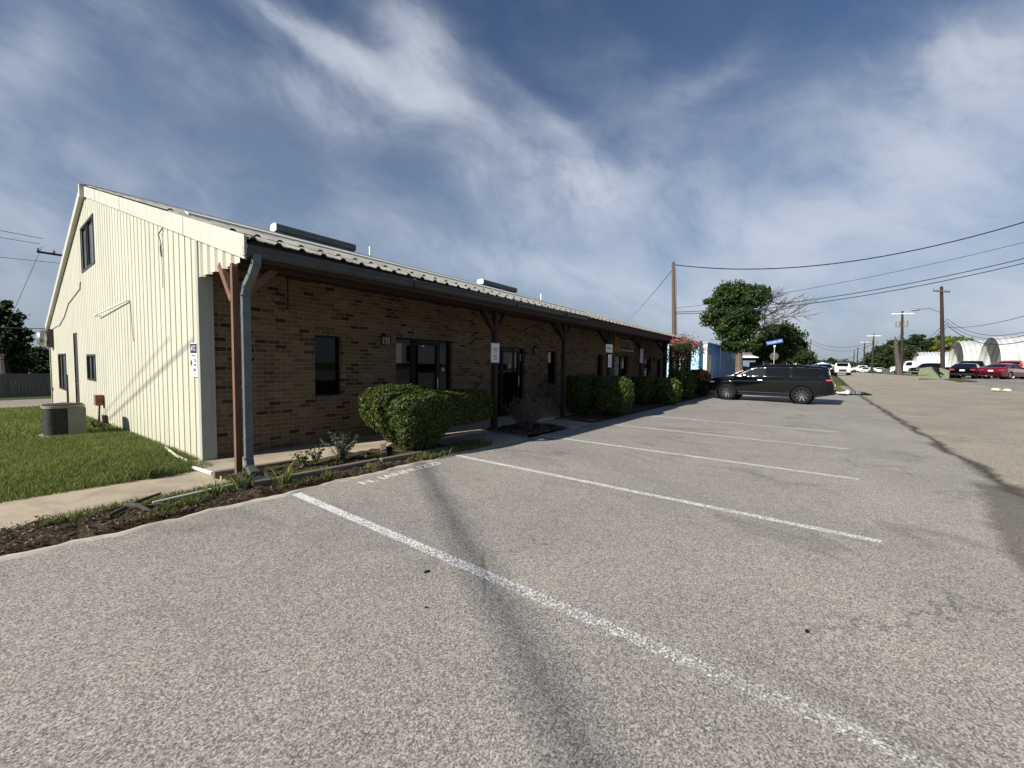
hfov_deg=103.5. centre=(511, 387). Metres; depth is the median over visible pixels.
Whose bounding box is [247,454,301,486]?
grass tuft
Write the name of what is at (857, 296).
overhead cable
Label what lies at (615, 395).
clipped hedge
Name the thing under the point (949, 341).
roadside tree
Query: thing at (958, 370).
parked car
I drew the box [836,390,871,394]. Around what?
puddle
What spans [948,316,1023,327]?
overhead cable
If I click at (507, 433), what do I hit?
landscape timber
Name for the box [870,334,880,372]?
utility pole
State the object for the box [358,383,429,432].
clipped hedge
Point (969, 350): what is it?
quonset hut
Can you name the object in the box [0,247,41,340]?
overhead cable
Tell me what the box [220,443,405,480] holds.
planting bed
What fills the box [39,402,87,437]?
air conditioner
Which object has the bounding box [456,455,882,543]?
parking line
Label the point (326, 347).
window
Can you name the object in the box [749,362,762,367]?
window
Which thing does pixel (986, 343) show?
overhead cable
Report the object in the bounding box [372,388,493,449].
clipped hedge
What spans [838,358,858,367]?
distant tree
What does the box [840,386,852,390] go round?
side driveway
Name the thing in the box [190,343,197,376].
sign
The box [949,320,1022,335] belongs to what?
overhead cable
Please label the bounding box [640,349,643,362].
sign
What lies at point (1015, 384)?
opposite lot
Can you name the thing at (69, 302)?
slack wire
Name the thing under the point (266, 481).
landscape timber
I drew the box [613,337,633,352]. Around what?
shop sign
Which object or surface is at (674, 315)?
utility pole
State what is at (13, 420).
lawn grass
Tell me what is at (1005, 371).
parked car
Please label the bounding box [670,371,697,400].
clipped hedge
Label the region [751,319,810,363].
street tree
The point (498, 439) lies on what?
walkway apron
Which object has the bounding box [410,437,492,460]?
weed clump
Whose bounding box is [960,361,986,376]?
parked pickup
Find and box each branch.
[106,492,161,517]
[122,502,152,511]
[146,502,174,506]
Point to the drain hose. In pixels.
(174, 453)
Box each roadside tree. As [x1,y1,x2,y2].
[860,343,887,368]
[876,338,917,372]
[898,334,933,360]
[919,335,939,351]
[929,335,974,351]
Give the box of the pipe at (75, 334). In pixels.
[74,333,79,402]
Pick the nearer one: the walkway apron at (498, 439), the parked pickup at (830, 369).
the walkway apron at (498, 439)
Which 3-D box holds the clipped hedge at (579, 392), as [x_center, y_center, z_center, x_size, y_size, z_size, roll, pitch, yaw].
[2.420,0.242,13.444,0.949,1.404,1.872,3,4,37]
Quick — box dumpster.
[919,366,949,379]
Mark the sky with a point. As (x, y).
(570, 153)
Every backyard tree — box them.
[0,299,39,386]
[22,346,49,384]
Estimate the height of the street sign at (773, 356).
4.015 m
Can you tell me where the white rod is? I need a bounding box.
[152,484,232,502]
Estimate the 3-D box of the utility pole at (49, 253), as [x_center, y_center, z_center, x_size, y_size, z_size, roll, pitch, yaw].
[-29.518,-4.186,27.162,0.333,10.079,2.944,3,4,37]
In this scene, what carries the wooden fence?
on the ground at (838, 380)
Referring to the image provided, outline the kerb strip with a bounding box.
[0,451,466,561]
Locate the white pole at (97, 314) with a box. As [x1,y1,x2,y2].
[93,300,129,316]
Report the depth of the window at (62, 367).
16.50 m
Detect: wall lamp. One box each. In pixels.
[381,333,390,345]
[534,346,539,353]
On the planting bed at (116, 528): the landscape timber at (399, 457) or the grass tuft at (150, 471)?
the landscape timber at (399, 457)
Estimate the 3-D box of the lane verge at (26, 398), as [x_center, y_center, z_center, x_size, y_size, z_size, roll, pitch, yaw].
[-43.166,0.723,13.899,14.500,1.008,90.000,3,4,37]
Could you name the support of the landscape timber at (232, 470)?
on the porch slab
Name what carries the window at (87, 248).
in the commercial building at (314, 363)
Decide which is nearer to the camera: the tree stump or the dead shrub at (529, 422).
the dead shrub at (529, 422)
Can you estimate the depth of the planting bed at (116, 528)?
4.07 m
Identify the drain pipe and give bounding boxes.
[192,466,212,474]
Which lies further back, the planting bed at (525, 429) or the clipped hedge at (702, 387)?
the clipped hedge at (702, 387)
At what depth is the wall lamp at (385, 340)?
8.69 m
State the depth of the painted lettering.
5.93 m
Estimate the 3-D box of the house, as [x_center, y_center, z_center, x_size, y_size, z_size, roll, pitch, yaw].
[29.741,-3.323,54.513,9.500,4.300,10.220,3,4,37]
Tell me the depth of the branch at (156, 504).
4.27 m
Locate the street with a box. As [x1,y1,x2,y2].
[837,372,1023,495]
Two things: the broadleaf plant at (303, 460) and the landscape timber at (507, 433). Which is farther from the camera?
the landscape timber at (507, 433)
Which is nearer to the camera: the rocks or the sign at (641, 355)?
the sign at (641, 355)
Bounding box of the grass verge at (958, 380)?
[946,378,972,381]
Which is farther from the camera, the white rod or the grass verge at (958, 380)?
the grass verge at (958, 380)
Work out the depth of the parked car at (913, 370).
63.52 m
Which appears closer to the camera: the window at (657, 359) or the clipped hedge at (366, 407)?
the clipped hedge at (366, 407)
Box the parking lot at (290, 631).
[0,393,1023,767]
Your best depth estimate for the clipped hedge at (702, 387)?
23.11 m
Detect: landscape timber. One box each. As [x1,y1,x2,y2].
[213,459,295,477]
[251,458,378,486]
[379,445,455,461]
[380,444,386,456]
[486,430,527,436]
[558,418,595,420]
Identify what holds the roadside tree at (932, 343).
on the ground at (838, 380)
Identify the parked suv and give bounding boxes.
[708,364,835,403]
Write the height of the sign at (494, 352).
0.460 m
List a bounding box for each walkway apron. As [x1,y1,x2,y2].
[436,431,528,452]
[537,419,591,430]
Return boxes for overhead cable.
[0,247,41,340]
[0,327,44,328]
[675,222,1023,269]
[679,242,1023,307]
[679,263,1023,313]
[684,258,1023,311]
[947,322,1023,338]
[947,325,1023,344]
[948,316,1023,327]
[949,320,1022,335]
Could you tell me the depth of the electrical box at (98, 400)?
10.97 m
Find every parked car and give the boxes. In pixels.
[859,367,874,372]
[875,367,884,372]
[949,363,981,378]
[979,364,1023,378]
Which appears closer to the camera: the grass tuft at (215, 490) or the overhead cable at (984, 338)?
the grass tuft at (215, 490)
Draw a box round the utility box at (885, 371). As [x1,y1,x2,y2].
[882,369,889,373]
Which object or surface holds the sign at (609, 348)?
attached to the commercial building at (314, 363)
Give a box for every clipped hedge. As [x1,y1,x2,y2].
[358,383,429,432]
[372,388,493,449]
[565,374,600,413]
[592,375,635,415]
[629,375,656,403]
[652,376,683,405]
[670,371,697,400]
[689,368,711,394]
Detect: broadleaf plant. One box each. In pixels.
[289,451,309,466]
[305,444,324,462]
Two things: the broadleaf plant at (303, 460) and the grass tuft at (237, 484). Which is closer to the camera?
the grass tuft at (237, 484)
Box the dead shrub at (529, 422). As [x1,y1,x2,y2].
[499,393,554,428]
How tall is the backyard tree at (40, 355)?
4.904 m
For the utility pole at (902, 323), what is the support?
on the ground at (838, 380)
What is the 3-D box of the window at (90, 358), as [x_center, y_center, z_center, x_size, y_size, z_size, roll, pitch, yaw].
[-12.657,-0.605,12.197,1.500,0.790,0.100,3,4,37]
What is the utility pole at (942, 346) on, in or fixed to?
on the ground at (838, 380)
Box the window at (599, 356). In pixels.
[597,355,600,375]
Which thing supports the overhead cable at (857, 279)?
attached to the utility pole
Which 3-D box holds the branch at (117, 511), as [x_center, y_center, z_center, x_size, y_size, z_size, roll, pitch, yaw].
[-3.944,1.228,4.233,0.043,0.094,0.542,1,3,6]
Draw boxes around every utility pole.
[36,248,61,255]
[672,262,677,372]
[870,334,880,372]
[891,311,913,369]
[911,286,949,368]
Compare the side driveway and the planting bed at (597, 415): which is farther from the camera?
the side driveway
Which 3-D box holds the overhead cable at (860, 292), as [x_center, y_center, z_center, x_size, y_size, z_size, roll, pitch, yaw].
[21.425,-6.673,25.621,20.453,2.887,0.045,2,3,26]
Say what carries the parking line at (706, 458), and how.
on the parking lot at (290, 631)
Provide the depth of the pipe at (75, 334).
14.17 m
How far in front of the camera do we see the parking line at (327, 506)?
2.71 m
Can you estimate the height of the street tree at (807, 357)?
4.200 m
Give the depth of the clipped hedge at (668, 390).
17.01 m
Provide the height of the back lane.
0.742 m
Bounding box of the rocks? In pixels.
[991,388,1011,391]
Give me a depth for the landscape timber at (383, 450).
6.87 m
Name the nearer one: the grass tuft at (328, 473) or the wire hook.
the grass tuft at (328, 473)
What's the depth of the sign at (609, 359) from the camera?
14.85 m
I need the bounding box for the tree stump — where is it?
[888,337,902,374]
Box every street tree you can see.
[699,278,825,372]
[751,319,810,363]
[770,349,818,364]
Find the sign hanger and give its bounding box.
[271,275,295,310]
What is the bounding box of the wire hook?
[158,227,162,284]
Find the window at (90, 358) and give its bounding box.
[86,354,96,380]
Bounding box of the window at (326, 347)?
[312,335,345,400]
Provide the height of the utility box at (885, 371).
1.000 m
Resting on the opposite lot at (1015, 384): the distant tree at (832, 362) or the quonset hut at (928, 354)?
the quonset hut at (928, 354)
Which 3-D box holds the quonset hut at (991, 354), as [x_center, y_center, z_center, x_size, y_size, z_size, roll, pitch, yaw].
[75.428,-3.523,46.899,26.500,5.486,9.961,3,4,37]
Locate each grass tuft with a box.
[127,459,168,478]
[198,475,229,495]
[213,464,260,490]
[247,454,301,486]
[316,468,336,477]
[364,462,377,466]
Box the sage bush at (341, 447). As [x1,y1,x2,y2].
[319,429,358,459]
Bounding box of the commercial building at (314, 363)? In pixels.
[36,183,700,476]
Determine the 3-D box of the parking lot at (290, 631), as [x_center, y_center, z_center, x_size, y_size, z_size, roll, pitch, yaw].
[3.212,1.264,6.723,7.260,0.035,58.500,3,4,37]
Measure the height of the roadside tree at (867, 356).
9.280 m
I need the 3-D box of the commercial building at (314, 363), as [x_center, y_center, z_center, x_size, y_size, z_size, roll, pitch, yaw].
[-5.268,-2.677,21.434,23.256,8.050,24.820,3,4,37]
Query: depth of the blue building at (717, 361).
35.58 m
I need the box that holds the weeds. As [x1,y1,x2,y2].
[36,445,453,525]
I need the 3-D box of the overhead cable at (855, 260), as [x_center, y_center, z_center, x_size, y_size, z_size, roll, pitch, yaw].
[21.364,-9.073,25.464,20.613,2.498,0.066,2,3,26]
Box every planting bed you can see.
[0,443,461,555]
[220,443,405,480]
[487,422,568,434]
[555,393,711,421]
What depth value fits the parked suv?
19.14 m
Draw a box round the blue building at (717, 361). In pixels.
[667,340,734,378]
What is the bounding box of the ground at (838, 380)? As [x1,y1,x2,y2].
[12,363,910,471]
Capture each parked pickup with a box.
[817,364,832,374]
[851,365,876,372]
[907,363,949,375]
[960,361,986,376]
[992,360,1023,378]
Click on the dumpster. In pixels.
(930, 372)
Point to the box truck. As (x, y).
(918, 361)
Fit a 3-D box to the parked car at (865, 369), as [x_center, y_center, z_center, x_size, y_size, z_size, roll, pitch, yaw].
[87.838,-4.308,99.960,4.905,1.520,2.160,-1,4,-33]
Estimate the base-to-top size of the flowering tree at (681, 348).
3.388 m
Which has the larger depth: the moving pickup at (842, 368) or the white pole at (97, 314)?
the moving pickup at (842, 368)
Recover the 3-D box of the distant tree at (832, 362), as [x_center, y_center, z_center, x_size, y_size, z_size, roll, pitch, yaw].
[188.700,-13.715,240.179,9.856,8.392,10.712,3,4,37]
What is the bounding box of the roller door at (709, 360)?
[707,354,711,378]
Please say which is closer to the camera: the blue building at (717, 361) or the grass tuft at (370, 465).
the grass tuft at (370, 465)
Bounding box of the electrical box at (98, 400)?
[91,395,108,426]
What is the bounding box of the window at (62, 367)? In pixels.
[58,353,66,390]
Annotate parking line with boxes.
[292,492,940,767]
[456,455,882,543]
[539,435,859,479]
[604,423,845,448]
[647,415,834,431]
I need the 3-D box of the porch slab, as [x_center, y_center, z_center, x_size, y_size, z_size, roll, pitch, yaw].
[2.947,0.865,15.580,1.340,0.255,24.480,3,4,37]
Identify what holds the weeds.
on the planting bed at (116, 528)
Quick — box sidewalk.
[0,471,229,529]
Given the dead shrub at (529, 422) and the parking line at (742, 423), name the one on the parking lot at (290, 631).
the parking line at (742, 423)
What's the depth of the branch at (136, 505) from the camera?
4.14 m
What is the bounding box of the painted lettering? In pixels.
[358,462,440,484]
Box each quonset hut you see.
[912,352,949,360]
[947,340,985,366]
[978,336,1023,377]
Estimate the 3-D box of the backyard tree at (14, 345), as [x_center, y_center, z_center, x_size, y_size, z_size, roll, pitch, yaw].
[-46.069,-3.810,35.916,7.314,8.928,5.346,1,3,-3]
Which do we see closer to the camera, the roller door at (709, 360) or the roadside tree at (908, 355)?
the roller door at (709, 360)
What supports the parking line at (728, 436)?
on the parking lot at (290, 631)
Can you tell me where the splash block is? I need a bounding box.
[238,468,278,490]
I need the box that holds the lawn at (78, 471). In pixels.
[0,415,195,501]
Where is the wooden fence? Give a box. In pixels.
[0,373,50,397]
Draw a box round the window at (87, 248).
[80,213,94,272]
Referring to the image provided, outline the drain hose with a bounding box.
[165,447,189,460]
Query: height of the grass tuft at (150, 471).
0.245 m
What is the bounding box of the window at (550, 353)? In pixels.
[547,351,556,386]
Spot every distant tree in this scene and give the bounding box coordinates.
[823,357,837,364]
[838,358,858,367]
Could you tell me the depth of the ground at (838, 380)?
39.81 m
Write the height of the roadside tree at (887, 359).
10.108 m
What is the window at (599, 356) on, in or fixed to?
in the commercial building at (314, 363)
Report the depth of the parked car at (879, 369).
107.09 m
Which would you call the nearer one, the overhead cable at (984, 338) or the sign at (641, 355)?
the sign at (641, 355)
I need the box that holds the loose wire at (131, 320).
[130,301,133,340]
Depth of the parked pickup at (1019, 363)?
43.86 m
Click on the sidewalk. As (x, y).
(19, 511)
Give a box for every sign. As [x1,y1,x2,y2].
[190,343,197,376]
[491,343,499,362]
[606,344,612,352]
[608,354,611,366]
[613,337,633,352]
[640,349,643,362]
[766,339,782,363]
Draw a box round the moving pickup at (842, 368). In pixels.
[833,363,851,375]
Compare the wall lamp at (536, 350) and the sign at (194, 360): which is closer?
the sign at (194, 360)
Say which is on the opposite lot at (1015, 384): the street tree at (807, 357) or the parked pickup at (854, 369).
the parked pickup at (854, 369)
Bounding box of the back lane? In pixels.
[0,399,51,408]
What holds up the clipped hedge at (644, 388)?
on the planting bed at (597, 415)
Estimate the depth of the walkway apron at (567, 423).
11.32 m
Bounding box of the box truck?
[889,356,947,373]
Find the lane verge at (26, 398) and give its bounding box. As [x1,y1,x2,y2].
[0,391,51,400]
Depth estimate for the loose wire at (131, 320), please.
8.78 m
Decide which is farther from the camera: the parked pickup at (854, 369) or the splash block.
the parked pickup at (854, 369)
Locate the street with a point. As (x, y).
(980, 427)
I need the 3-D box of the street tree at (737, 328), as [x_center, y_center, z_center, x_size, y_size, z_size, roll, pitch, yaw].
[22.749,-5.082,38.198,11.055,10.068,6.592,1,3,-1]
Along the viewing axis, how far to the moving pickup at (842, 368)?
60.51 m
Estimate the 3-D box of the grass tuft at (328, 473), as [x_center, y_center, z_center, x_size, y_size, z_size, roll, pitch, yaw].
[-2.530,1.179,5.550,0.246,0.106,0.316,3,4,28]
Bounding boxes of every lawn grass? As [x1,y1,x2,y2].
[0,405,122,440]
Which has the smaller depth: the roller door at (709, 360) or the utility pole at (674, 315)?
the utility pole at (674, 315)
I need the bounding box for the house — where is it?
[742,352,769,369]
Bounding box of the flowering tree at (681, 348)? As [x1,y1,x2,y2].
[659,331,710,398]
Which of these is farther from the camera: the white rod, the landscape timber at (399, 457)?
the landscape timber at (399, 457)
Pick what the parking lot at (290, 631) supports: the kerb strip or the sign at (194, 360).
the kerb strip
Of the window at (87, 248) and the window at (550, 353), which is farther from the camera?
the window at (550, 353)
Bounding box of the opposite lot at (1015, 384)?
[862,372,1023,391]
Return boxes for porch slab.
[194,407,581,478]
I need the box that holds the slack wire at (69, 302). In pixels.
[53,282,80,328]
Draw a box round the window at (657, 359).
[657,359,658,378]
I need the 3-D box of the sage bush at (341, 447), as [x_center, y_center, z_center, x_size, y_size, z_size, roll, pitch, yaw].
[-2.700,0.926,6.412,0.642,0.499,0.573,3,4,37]
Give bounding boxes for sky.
[0,0,1023,361]
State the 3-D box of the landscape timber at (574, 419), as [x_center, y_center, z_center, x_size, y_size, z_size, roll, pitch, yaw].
[1.918,0.948,11.913,1.133,0.050,0.050,2,3,23]
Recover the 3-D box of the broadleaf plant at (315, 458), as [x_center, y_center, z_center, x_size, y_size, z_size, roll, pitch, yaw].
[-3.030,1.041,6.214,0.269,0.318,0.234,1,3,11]
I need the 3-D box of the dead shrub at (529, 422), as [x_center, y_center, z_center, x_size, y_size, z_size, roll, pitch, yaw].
[0.380,0.550,9.856,1.392,1.012,1.248,3,4,37]
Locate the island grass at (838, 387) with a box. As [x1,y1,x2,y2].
[835,384,842,390]
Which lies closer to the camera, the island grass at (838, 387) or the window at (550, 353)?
the window at (550, 353)
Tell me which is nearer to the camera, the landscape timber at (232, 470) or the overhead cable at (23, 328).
the landscape timber at (232, 470)

